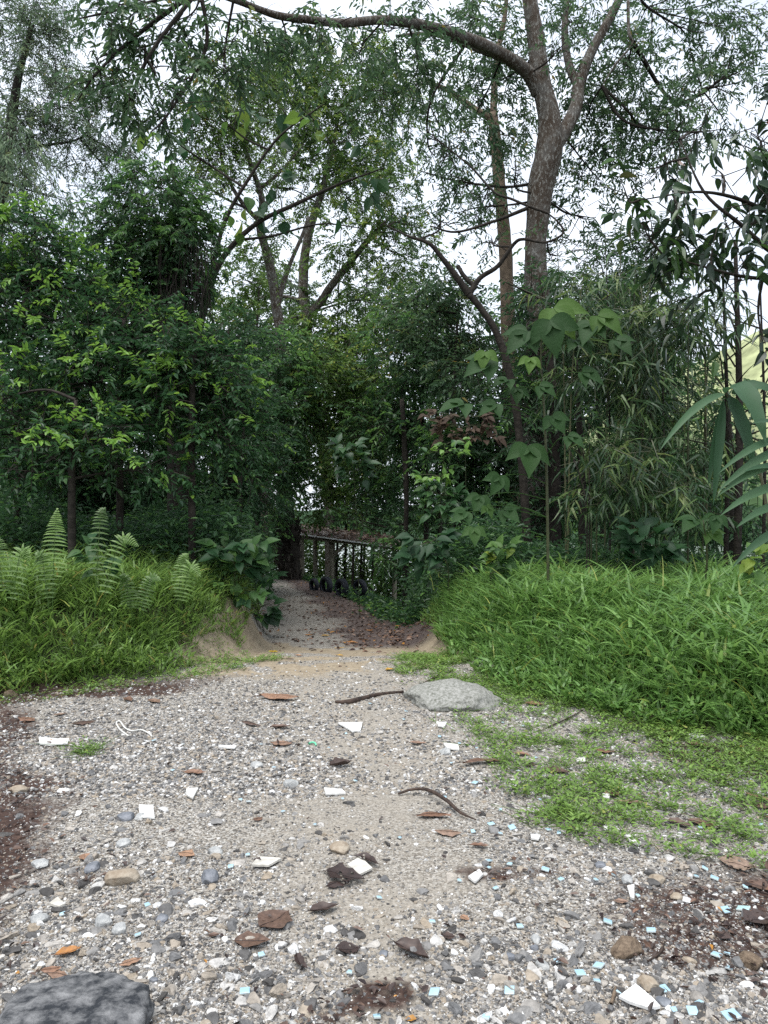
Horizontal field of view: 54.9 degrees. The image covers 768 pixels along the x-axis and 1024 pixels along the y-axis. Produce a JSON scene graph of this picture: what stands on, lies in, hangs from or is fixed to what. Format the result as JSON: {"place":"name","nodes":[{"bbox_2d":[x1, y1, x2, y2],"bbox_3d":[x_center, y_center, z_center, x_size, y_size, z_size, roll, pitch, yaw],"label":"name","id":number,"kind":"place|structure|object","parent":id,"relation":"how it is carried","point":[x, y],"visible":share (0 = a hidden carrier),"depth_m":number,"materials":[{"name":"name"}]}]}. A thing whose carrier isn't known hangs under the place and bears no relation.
{"place":"outdoors","nodes":[
{"label":"outdoors","id":0,"kind":"place"},
{"bbox_2d":[0,528,267,693],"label":"grass","id":1,"kind":"structure","parent":0,"point":[84,594],"depth_m":7.15,"materials":[{"name":"plant"}]},
{"bbox_2d":[0,577,767,1023],"bbox_3d":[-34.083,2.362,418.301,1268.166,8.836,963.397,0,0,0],"label":"ground","id":2,"kind":"structure","parent":0,"point":[396,805],"depth_m":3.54,"materials":[{"name":"gravel"}]},
{"bbox_2d":[0,539,31,631],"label":"fern","id":3,"kind":"object","parent":2,"relation":"on","point":[23,551],"visible":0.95,"depth_m":6.65,"materials":[{"name":"plant"}]},
{"bbox_2d":[34,508,69,634],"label":"fern","id":4,"kind":"object","parent":2,"relation":"on","point":[55,519],"visible":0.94,"depth_m":6.83,"materials":[{"name":"plant"}]},
{"bbox_2d":[39,737,68,745],"bbox_3d":[-2.143,1.479,4.769,0.247,0.016,0.175,0,0,0],"label":"white tile shard","id":5,"kind":"object","parent":2,"relation":"on","point":[54,741],"visible":1,"depth_m":4.75,"materials":[{"name":"tile"}]},
{"bbox_2d":[0,116,109,272],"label":"airy tree","id":6,"kind":"object","parent":2,"relation":"on","point":[26,179],"visible":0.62,"depth_m":15.16,"materials":[{"name":"green plant"}]},
{"bbox_2d":[0,221,110,502],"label":"forest tree","id":7,"kind":"object","parent":2,"relation":"on","point":[47,354],"depth_m":27.38,"materials":[{"name":"green plant"}]},
{"bbox_2d":[0,349,128,518],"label":"understorey tree","id":8,"kind":"object","parent":2,"relation":"on","point":[79,487],"visible":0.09,"depth_m":12.93,"materials":[{"name":"green plant"}]},
{"bbox_2d":[0,191,136,550],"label":"leafy shrub","id":9,"kind":"object","parent":2,"relation":"on","point":[12,271],"visible":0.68,"depth_m":10.06,"materials":[{"name":"green plant"}]},
{"bbox_2d":[33,734,119,761],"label":"weed tuft","id":10,"kind":"object","parent":2,"relation":"on","point":[90,747],"visible":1,"depth_m":4.61,"materials":[{"name":"green plant"}]},
{"bbox_2d":[0,971,154,1023],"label":"dark boulder","id":11,"kind":"object","parent":2,"relation":"on","point":[83,997],"visible":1,"depth_m":2.11,"materials":[{"name":"stone"}]},
{"bbox_2d":[0,0,165,244],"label":"airy tree","id":12,"kind":"object","parent":2,"relation":"on","point":[26,44],"visible":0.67,"depth_m":19.83,"materials":[{"name":"green plant"}]},
{"bbox_2d":[1,349,167,519],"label":"understorey tree","id":13,"kind":"object","parent":2,"relation":"on","point":[97,495],"visible":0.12,"depth_m":13.39,"materials":[{"name":"green plant"}]},
{"bbox_2d":[66,533,123,593],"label":"climbing weed","id":14,"kind":"object","parent":2,"relation":"on","point":[78,554],"visible":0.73,"depth_m":7.37,"materials":[{"name":"green plant"}]},
{"bbox_2d":[0,341,213,564],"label":"leafy shrub","id":15,"kind":"object","parent":2,"relation":"on","point":[67,431],"visible":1,"depth_m":8.67,"materials":[{"name":"green plant"}]},
{"bbox_2d":[87,507,138,630],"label":"fern","id":16,"kind":"object","parent":2,"relation":"on","point":[123,539],"visible":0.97,"depth_m":7.03,"materials":[{"name":"plant"}]},
{"bbox_2d":[104,868,139,885],"bbox_3d":[-1.057,1.477,2.988,0.131,0.071,0.098,0,0,-32],"label":"stone","id":17,"kind":"object","parent":2,"relation":"on","point":[125,876],"visible":1,"depth_m":2.96,"materials":[{"name":"stone"}]},
{"bbox_2d":[0,255,246,554],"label":"leafy shrub","id":18,"kind":"object","parent":2,"relation":"on","point":[122,336],"visible":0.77,"depth_m":9.38,"materials":[{"name":"green plant"}]},
{"bbox_2d":[119,572,160,631],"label":"fern","id":19,"kind":"object","parent":2,"relation":"on","point":[151,579],"visible":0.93,"depth_m":7.21,"materials":[{"name":"plant"}]},
{"bbox_2d":[0,480,291,606],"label":"undergrowth","id":20,"kind":"object","parent":2,"relation":"on","point":[162,526],"visible":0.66,"depth_m":9.56,"materials":[{"name":"green plant"}]},
{"bbox_2d":[49,143,243,535],"bbox_3d":[-3.788,-2.405,12.011,2.915,6.929,2.306,0,0,0],"label":"vine covered tree","id":21,"kind":"object","parent":2,"relation":"on","point":[179,224],"visible":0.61,"depth_m":11.61,"materials":[{"name":"green plant"}]},
{"bbox_2d":[155,238,230,339],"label":"hanging vine","id":22,"kind":"object","parent":21,"relation":"hanging from","point":[203,291],"visible":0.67,"depth_m":11.39,"materials":[{"name":"green plant"}]},
{"bbox_2d":[82,350,235,514],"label":"understorey tree","id":23,"kind":"object","parent":2,"relation":"on","point":[152,467],"visible":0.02,"depth_m":13.68,"materials":[{"name":"green plant"}]},
{"bbox_2d":[89,300,281,566],"bbox_3d":[-2.405,-0.828,9.390,2.233,3.782,1.972,0,0,0],"label":"leafy shrub","id":24,"kind":"object","parent":2,"relation":"on","point":[193,426],"visible":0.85,"depth_m":9.17,"materials":[{"name":"green plant"}]},
{"bbox_2d":[170,553,200,621],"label":"fern","id":25,"kind":"object","parent":2,"relation":"on","point":[192,567],"visible":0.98,"depth_m":7.60,"materials":[{"name":"plant"}]},
{"bbox_2d":[201,869,218,883],"bbox_3d":[-0.709,1.488,3.004,0.074,0.077,0.092,0,0,0],"label":"stone","id":26,"kind":"object","parent":2,"relation":"on","point":[208,876],"visible":0.9,"depth_m":2.98,"materials":[{"name":"stone"}]},
{"bbox_2d":[128,27,326,537],"bbox_3d":[-3.978,-6.032,20.330,4.118,15.361,5.562,0,0,44],"label":"twisting tree","id":27,"kind":"object","parent":2,"relation":"on","point":[244,146],"visible":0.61,"depth_m":20.12,"materials":[{"name":"green plant"}]},
{"bbox_2d":[194,532,279,623],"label":"heart leaved shrub","id":28,"kind":"object","parent":2,"relation":"on","point":[232,559],"visible":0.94,"depth_m":8.86,"materials":[{"name":"green plant"}]},
{"bbox_2d":[192,297,300,523],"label":"understorey tree","id":29,"kind":"object","parent":2,"relation":"on","point":[258,337],"visible":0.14,"depth_m":14.91,"materials":[{"name":"green plant"}]},
{"bbox_2d":[182,353,311,538],"bbox_3d":[-2.374,-0.635,12.513,2.235,3.815,3.090,0,0,0],"label":"leafy shrub","id":30,"kind":"object","parent":2,"relation":"on","point":[282,444],"visible":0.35,"depth_m":12.46,"materials":[{"name":"green plant"}]},
{"bbox_2d":[229,930,269,946],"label":"fallen leaf","id":31,"kind":"object","parent":2,"relation":"on","point":[259,938],"visible":1,"depth_m":2.58,"materials":[{"name":"plant"}]},
{"bbox_2d":[194,287,304,550],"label":"forest tree","id":32,"kind":"object","parent":2,"relation":"on","point":[217,316],"visible":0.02,"depth_m":31.64,"materials":[{"name":"green plant"}]},
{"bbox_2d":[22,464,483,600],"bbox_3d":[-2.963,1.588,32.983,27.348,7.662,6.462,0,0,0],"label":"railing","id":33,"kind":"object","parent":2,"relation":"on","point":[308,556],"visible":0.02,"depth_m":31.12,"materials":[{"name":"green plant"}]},
{"bbox_2d":[137,89,388,324],"bbox_3d":[-2.021,-3.230,12.859,4.207,8.590,1.459,0,0,0],"label":"arching sapling","id":34,"kind":"object","parent":2,"relation":"on","point":[284,121],"visible":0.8,"depth_m":12.97,"materials":[{"name":"green plant"}]},
{"bbox_2d":[209,233,316,375],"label":"forest tree","id":35,"kind":"object","parent":2,"relation":"on","point":[258,289],"visible":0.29,"depth_m":25.58,"materials":[{"name":"green plant"}]},
{"bbox_2d":[251,856,281,866],"bbox_3d":[-0.494,1.474,3.119,0.117,0.015,0.078,0,0,0],"label":"white tile shard","id":36,"kind":"object","parent":2,"relation":"on","point":[266,861],"visible":1,"depth_m":3.11,"materials":[{"name":"tile"}]},
{"bbox_2d":[247,564,287,630],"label":"heart leaved shrub","id":37,"kind":"object","parent":2,"relation":"on","point":[273,616],"visible":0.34,"depth_m":10.74,"materials":[{"name":"green plant"}]},
{"bbox_2d":[255,909,292,927],"bbox_3d":[-0.399,1.489,2.705,0.136,0.013,0.123,0,0,0],"label":"stone","id":38,"kind":"object","parent":2,"relation":"on","point":[278,918],"visible":1,"depth_m":2.71,"materials":[{"name":"stone"}]},
{"bbox_2d":[213,315,342,529],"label":"forest tree","id":39,"kind":"object","parent":2,"relation":"on","point":[288,381],"visible":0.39,"depth_m":17.89,"materials":[{"name":"green plant"}]},
{"bbox_2d":[242,404,328,553],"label":"forest tree","id":40,"kind":"object","parent":2,"relation":"on","point":[276,523],"visible":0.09,"depth_m":23.80,"materials":[{"name":"green plant"}]},
{"bbox_2d":[273,471,303,579],"bbox_3d":[-3.298,0.283,25.300,1.082,4.142,1.007,0,0,0],"label":"palm stump","id":41,"kind":"object","parent":2,"relation":"on","point":[288,562],"visible":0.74,"depth_m":25.01,"materials":[{"name":"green plant"}]},
{"bbox_2d":[246,243,415,342],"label":"forest tree","id":42,"kind":"object","parent":2,"relation":"on","point":[291,285],"visible":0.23,"depth_m":32.40,"materials":[{"name":"green plant"}]},
{"bbox_2d":[270,315,401,474],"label":"forest tree","id":43,"kind":"object","parent":2,"relation":"on","point":[330,367],"visible":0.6,"depth_m":18.82,"materials":[{"name":"green plant"}]},
{"bbox_2d":[223,28,456,580],"bbox_3d":[-1.913,-7.895,29.362,9.614,23.238,6.078,0,0,0],"label":"forked tree","id":44,"kind":"object","parent":2,"relation":"on","point":[338,163],"visible":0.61,"depth_m":29.10,"materials":[{"name":"green plant"}]},
{"bbox_2d":[330,841,349,854],"bbox_3d":[-0.196,1.490,3.271,0.091,0.046,0.100,0,0,0],"label":"stone","id":45,"kind":"object","parent":2,"relation":"on","point":[341,847],"visible":0.97,"depth_m":3.25,"materials":[{"name":"stone"}]},
{"bbox_2d":[318,862,364,880],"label":"fallen leaf","id":46,"kind":"object","parent":2,"relation":"on","point":[333,871],"visible":1,"depth_m":3.03,"materials":[{"name":"plant"}]},
{"bbox_2d":[334,578,348,597],"bbox_3d":[-1.095,1.983,19.100,0.167,0.540,0.540,0,0,-32],"label":"tyre","id":47,"kind":"object","parent":2,"relation":"on","point":[343,582],"visible":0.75,"depth_m":18.98,"materials":[{"name":"black rubber"}]},
{"bbox_2d":[268,368,415,578],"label":"forest tree","id":48,"kind":"object","parent":2,"relation":"on","point":[334,498],"visible":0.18,"depth_m":25.60,"materials":[{"name":"green plant"}]},
{"bbox_2d":[273,278,420,588],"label":"forest tree","id":49,"kind":"object","parent":2,"relation":"on","point":[332,320],"visible":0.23,"depth_m":29.37,"materials":[{"name":"green plant"}]},
{"bbox_2d":[298,525,399,601],"bbox_3d":[-1.460,2.074,27.725,4.912,3.322,2.950,0,0,0],"label":"lean to shelter","id":50,"kind":"object","parent":2,"relation":"on","point":[315,538],"visible":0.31,"depth_m":26.73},
{"bbox_2d":[301,524,392,544],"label":"fallen leaves","id":51,"kind":"object","parent":50,"relation":"on","point":[339,531],"visible":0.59,"depth_m":27.47,"materials":[{"name":"brown plant"}]},
{"bbox_2d":[325,433,380,614],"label":"sapling","id":52,"kind":"object","parent":2,"relation":"on","point":[341,449],"visible":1,"depth_m":13.96,"materials":[{"name":"green plant"}]},
{"bbox_2d":[347,857,371,874],"bbox_3d":[-0.102,1.482,3.095,0.081,0.017,0.122,0,0,-34],"label":"white tile shard","id":53,"kind":"object","parent":2,"relation":"on","point":[360,866],"visible":1,"depth_m":3.08,"materials":[{"name":"tile"}]},
{"bbox_2d":[301,573,428,628],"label":"undergrowth","id":54,"kind":"object","parent":2,"relation":"on","point":[383,607],"visible":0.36,"depth_m":15.41,"materials":[{"name":"green plant"}]},
{"bbox_2d":[335,690,403,703],"bbox_3d":[-0.099,1.481,5.930,0.651,0.045,0.090,0,0,-36],"label":"stick","id":55,"kind":"object","parent":2,"relation":"on","point":[356,699],"visible":0.98,"depth_m":5.86,"materials":[{"name":"wood"}]},
{"bbox_2d":[295,362,445,587],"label":"forest tree","id":56,"kind":"object","parent":2,"relation":"on","point":[344,523],"visible":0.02,"depth_m":30.71,"materials":[{"name":"green plant"}]},
{"bbox_2d":[323,399,430,606],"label":"forest tree","id":57,"kind":"object","parent":2,"relation":"on","point":[395,544],"visible":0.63,"depth_m":16.96,"materials":[{"name":"green plant"}]},
{"bbox_2d":[306,486,450,594],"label":"forest tree","id":58,"kind":"object","parent":2,"relation":"on","point":[396,518],"visible":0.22,"depth_m":29.82,"materials":[{"name":"green plant"}]},
{"bbox_2d":[0,602,767,870],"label":"weeds","id":59,"kind":"object","parent":2,"relation":"on","point":[419,657],"visible":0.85,"depth_m":4.36,"materials":[{"name":"green plant"}]},
{"bbox_2d":[0,579,767,1023],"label":"leaf litter","id":60,"kind":"object","parent":2,"relation":"on","point":[562,959],"visible":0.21,"depth_m":3.01,"materials":[{"name":"plant"}]},
{"bbox_2d":[325,260,447,473],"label":"forest tree","id":61,"kind":"object","parent":2,"relation":"on","point":[362,388],"visible":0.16,"depth_m":20.34,"materials":[{"name":"green plant"}]},
{"bbox_2d":[43,0,767,551],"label":"acacia tree","id":62,"kind":"object","parent":2,"relation":"on","point":[557,126],"visible":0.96,"depth_m":13.80,"materials":[{"name":"green plant"}]},
{"bbox_2d":[321,303,492,565],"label":"forest tree","id":63,"kind":"object","parent":2,"relation":"on","point":[392,436],"visible":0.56,"depth_m":17.80,"materials":[{"name":"green plant"}]},
{"bbox_2d":[390,937,428,958],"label":"fallen leaf","id":64,"kind":"object","parent":2,"relation":"on","point":[406,943],"visible":1,"depth_m":2.53,"materials":[{"name":"plant"}]},
{"bbox_2d":[391,528,461,600],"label":"seedling","id":65,"kind":"object","parent":2,"relation":"on","point":[431,553],"visible":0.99,"depth_m":9.23,"materials":[{"name":"green plant"}]},
{"bbox_2d":[398,787,475,819],"bbox_3d":[0.284,1.473,3.778,0.490,0.053,0.095,0,0,42],"label":"stick","id":66,"kind":"object","parent":2,"relation":"on","point":[449,802],"visible":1,"depth_m":3.79,"materials":[{"name":"wood"}]},
{"bbox_2d":[409,437,472,578],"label":"lime shrub","id":67,"kind":"object","parent":2,"relation":"on","point":[450,491],"visible":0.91,"depth_m":11.15,"materials":[{"name":"green plant"}]},
{"bbox_2d":[365,250,520,563],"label":"forest tree","id":68,"kind":"object","parent":2,"relation":"on","point":[437,309],"visible":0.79,"depth_m":15.89,"materials":[{"name":"green plant"}]},
{"bbox_2d":[390,279,503,580],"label":"forest tree","id":69,"kind":"object","parent":2,"relation":"on","point":[413,497],"visible":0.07,"depth_m":29.37,"materials":[{"name":"green plant"}]},
{"bbox_2d":[403,678,502,711],"bbox_3d":[0.548,1.504,5.860,0.786,0.340,0.723,0,0,0],"label":"boulder","id":70,"kind":"object","parent":2,"relation":"on","point":[446,695],"visible":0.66,"depth_m":5.66,"materials":[{"name":"stone"}]},
{"bbox_2d":[417,409,506,568],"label":"dry shrub","id":71,"kind":"object","parent":2,"relation":"on","point":[442,424],"visible":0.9,"depth_m":11.77,"materials":[{"name":"brown plant"}]},
{"bbox_2d":[396,0,554,568],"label":"slim pale tree","id":72,"kind":"object","parent":2,"relation":"on","point":[506,269],"visible":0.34,"depth_m":16.89,"materials":[{"name":"green plant"}]},
{"bbox_2d":[397,365,574,544],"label":"forest tree","id":73,"kind":"object","parent":2,"relation":"on","point":[480,451],"visible":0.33,"depth_m":15.55,"materials":[{"name":"green plant"}]},
{"bbox_2d":[374,100,608,568],"bbox_3d":[1.621,-2.331,11.919,3.577,7.841,2.354,0,0,0],"label":"leaning tree","id":74,"kind":"object","parent":2,"relation":"on","point":[467,291],"visible":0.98,"depth_m":11.46,"materials":[{"name":"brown plant"}]},
{"bbox_2d":[478,534,523,586],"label":"seedling","id":75,"kind":"object","parent":2,"relation":"on","point":[489,556],"visible":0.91,"depth_m":8.73,"materials":[{"name":"green plant"}]},
{"bbox_2d":[464,261,598,546],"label":"forest tree","id":76,"kind":"object","parent":2,"relation":"on","point":[494,289],"visible":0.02,"depth_m":29.65,"materials":[{"name":"green plant"}]},
{"bbox_2d":[438,298,636,582],"bbox_3d":[1.650,-0.569,7.815,2.187,3.474,0.522,0,0,0],"label":"broad leaved sapling","id":77,"kind":"object","parent":2,"relation":"on","point":[551,327],"visible":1,"depth_m":7.79,"materials":[{"name":"green plant"}]},
{"bbox_2d":[473,256,638,552],"bbox_3d":[3.402,-0.885,13.874,3.025,8.526,4.560,0,0,20],"label":"forest tree","id":78,"kind":"object","parent":2,"relation":"on","point":[521,372],"visible":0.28,"depth_m":13.08,"materials":[{"name":"green plant"}]},
{"bbox_2d":[544,349,601,550],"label":"dark tree stem","id":79,"kind":"object","parent":2,"relation":"on","point":[554,488],"visible":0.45,"depth_m":12.43,"materials":[{"name":"brown plant"}]},
{"bbox_2d":[388,501,767,623],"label":"undergrowth","id":80,"kind":"object","parent":2,"relation":"on","point":[418,592],"visible":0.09,"depth_m":10.29,"materials":[{"name":"green plant"}]},
{"bbox_2d":[548,360,626,557],"bbox_3d":[3.216,-0.385,11.663,1.396,3.961,0.838,0,0,13],"label":"dark tree stem","id":81,"kind":"object","parent":2,"relation":"on","point":[579,429],"visible":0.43,"depth_m":11.46,"materials":[{"name":"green plant"}]},
{"bbox_2d":[518,209,716,571],"bbox_3d":[3.392,-1.444,10.575,3.146,5.703,2.299,0,0,-22],"label":"bamboo clump","id":82,"kind":"object","parent":2,"relation":"on","point":[561,395],"visible":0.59,"depth_m":10.38,"materials":[{"name":"green plant"}]},
{"bbox_2d":[610,935,641,958],"bbox_3d":[0.821,1.489,2.518,0.118,0.075,0.087,0,0,-36],"label":"stone","id":83,"kind":"object","parent":2,"relation":"on","point":[625,947],"visible":0.88,"depth_m":2.49,"materials":[{"name":"stone"}]},
{"bbox_2d":[546,209,707,544],"bbox_3d":[5.080,-1.623,16.368,4.149,10.163,2.751,0,0,24],"label":"forest tree","id":84,"kind":"object","parent":2,"relation":"on","point":[630,247],"visible":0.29,"depth_m":16.35,"materials":[{"name":"green plant"}]},
{"bbox_2d":[619,983,659,1009],"bbox_3d":[0.792,1.488,2.261,0.092,0.019,0.114,0,0,-37],"label":"white tile shard","id":85,"kind":"object","parent":2,"relation":"on","point":[635,994],"visible":1,"depth_m":2.26,"materials":[{"name":"tile"}]},
{"bbox_2d":[562,279,724,555],"bbox_3d":[9.578,-2.464,28.180,6.151,12.876,5.101,0,0,31],"label":"bamboo","id":86,"kind":"object","parent":2,"relation":"on","point":[594,532],"visible":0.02,"depth_m":27.60,"materials":[{"name":"green plant"}]},
{"bbox_2d":[558,251,730,545],"bbox_3d":[4.744,-0.860,14.059,3.172,8.035,3.301,0,0,0],"label":"clump","id":87,"kind":"object","parent":2,"relation":"on","point":[699,372],"visible":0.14,"depth_m":13.58,"materials":[{"name":"green plant"}]},
{"bbox_2d":[636,974,659,992],"bbox_3d":[0.836,1.494,2.336,0.054,0.056,0.055,0,0,-22],"label":"stone","id":88,"kind":"object","parent":2,"relation":"on","point":[647,983],"visible":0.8,"depth_m":2.32,"materials":[{"name":"stone"}]},
{"bbox_2d":[549,400,748,576],"bbox_3d":[3.381,-0.073,9.205,2.803,2.600,1.831,0,0,0],"label":"bamboo clump","id":89,"kind":"object","parent":2,"relation":"on","point":[680,500],"visible":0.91,"depth_m":9.03,"materials":[{"name":"green plant"}]},
{"bbox_2d":[609,516,688,574],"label":"seedling","id":90,"kind":"object","parent":2,"relation":"on","point":[665,550],"visible":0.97,"depth_m":8.51,"materials":[{"name":"green plant"}]},
{"bbox_2d":[573,219,765,568],"bbox_3d":[3.822,-1.360,10.006,2.312,5.392,2.156,0,0,40],"label":"bamboo clump","id":91,"kind":"object","parent":2,"relation":"on","point":[663,416],"visible":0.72,"depth_m":9.77,"materials":[{"name":"green plant"}]},
{"bbox_2d":[593,83,767,379],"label":"broadleaf tree","id":92,"kind":"object","parent":2,"relation":"on","point":[679,262],"visible":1,"depth_m":6.50,"materials":[{"name":"green plant"}]},
{"bbox_2d":[673,512,728,579],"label":"broad leaved sapling","id":93,"kind":"object","parent":2,"relation":"on","point":[715,533],"visible":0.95,"depth_m":7.73,"materials":[{"name":"green plant"}]},
{"bbox_2d":[636,366,767,557],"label":"forest tree","id":94,"kind":"object","parent":2,"relation":"on","point":[747,528],"visible":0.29,"depth_m":11.96,"materials":[{"name":"green plant"}]},
{"bbox_2d":[660,380,767,567],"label":"ginger plant","id":95,"kind":"object","parent":2,"relation":"on","point":[747,393],"visible":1,"depth_m":4.14,"materials":[{"name":"green plant"}]},
{"bbox_2d":[675,262,767,566],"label":"dark tree stem","id":96,"kind":"object","parent":2,"relation":"on","point":[726,529],"visible":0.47,"depth_m":9.78,"materials":[{"name":"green plant"}]},
{"bbox_2d":[695,242,767,569],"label":"dark tree stem","id":97,"kind":"object","parent":2,"relation":"on","point":[737,542],"visible":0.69,"depth_m":9.47,"materials":[{"name":"brown plant"}]},
{"bbox_2d":[714,854,756,870],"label":"fallen leaf","id":98,"kind":"object","parent":2,"relation":"on","point":[733,861],"visible":1,"depth_m":3.12,"materials":[{"name":"plant"}]},
{"bbox_2d":[712,296,767,573],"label":"dark tree stem","id":99,"kind":"object","parent":2,"relation":"on","point":[765,448],"visible":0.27,"depth_m":9.59,"materials":[{"name":"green plant"}]},
{"bbox_2d":[733,542,767,591],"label":"seedling","id":100,"kind":"object","parent":2,"relation":"on","point":[747,566],"visible":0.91,"depth_m":7.17,"materials":[{"name":"green plant"}]},
{"bbox_2d":[738,950,763,970],"bbox_3d":[1.215,1.489,2.454,0.080,0.057,0.062,0,0,39],"label":"stone","id":101,"kind":"object","parent":2,"relation":"on","point":[748,958],"visible":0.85,"depth_m":2.43,"materials":[{"name":"stone"}]},
{"bbox_2d":[741,908,767,923],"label":"fallen leaf","id":102,"kind":"object","parent":2,"relation":"on","point":[754,914],"visible":1,"depth_m":2.71,"materials":[{"name":"plant"}]},
{"bbox_2d":[0,328,767,546],"bbox_3d":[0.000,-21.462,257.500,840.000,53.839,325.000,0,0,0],"label":"hills","id":103,"kind":"structure","parent":0,"point":[750,353],"depth_m":161.79,"materials":[{"name":"plant"}]},
{"bbox_2d":[0,0,767,510],"label":"sky","id":104,"kind":"structure","parent":0,"point":[517,222],"materials":[{"name":"white"}]},
{"bbox_2d":[269,543,759,593],"bbox_3d":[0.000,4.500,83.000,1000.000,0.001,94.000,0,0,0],"label":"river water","id":105,"kind":"structure","parent":0,"point":[369,548],"depth_m":84.26,"materials":[{"name":"grey liquid"}]},
{"bbox_2d":[417,549,767,739],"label":"grass","id":106,"kind":"structure","parent":0,"point":[666,611],"depth_m":6.42,"materials":[{"name":"plant"}]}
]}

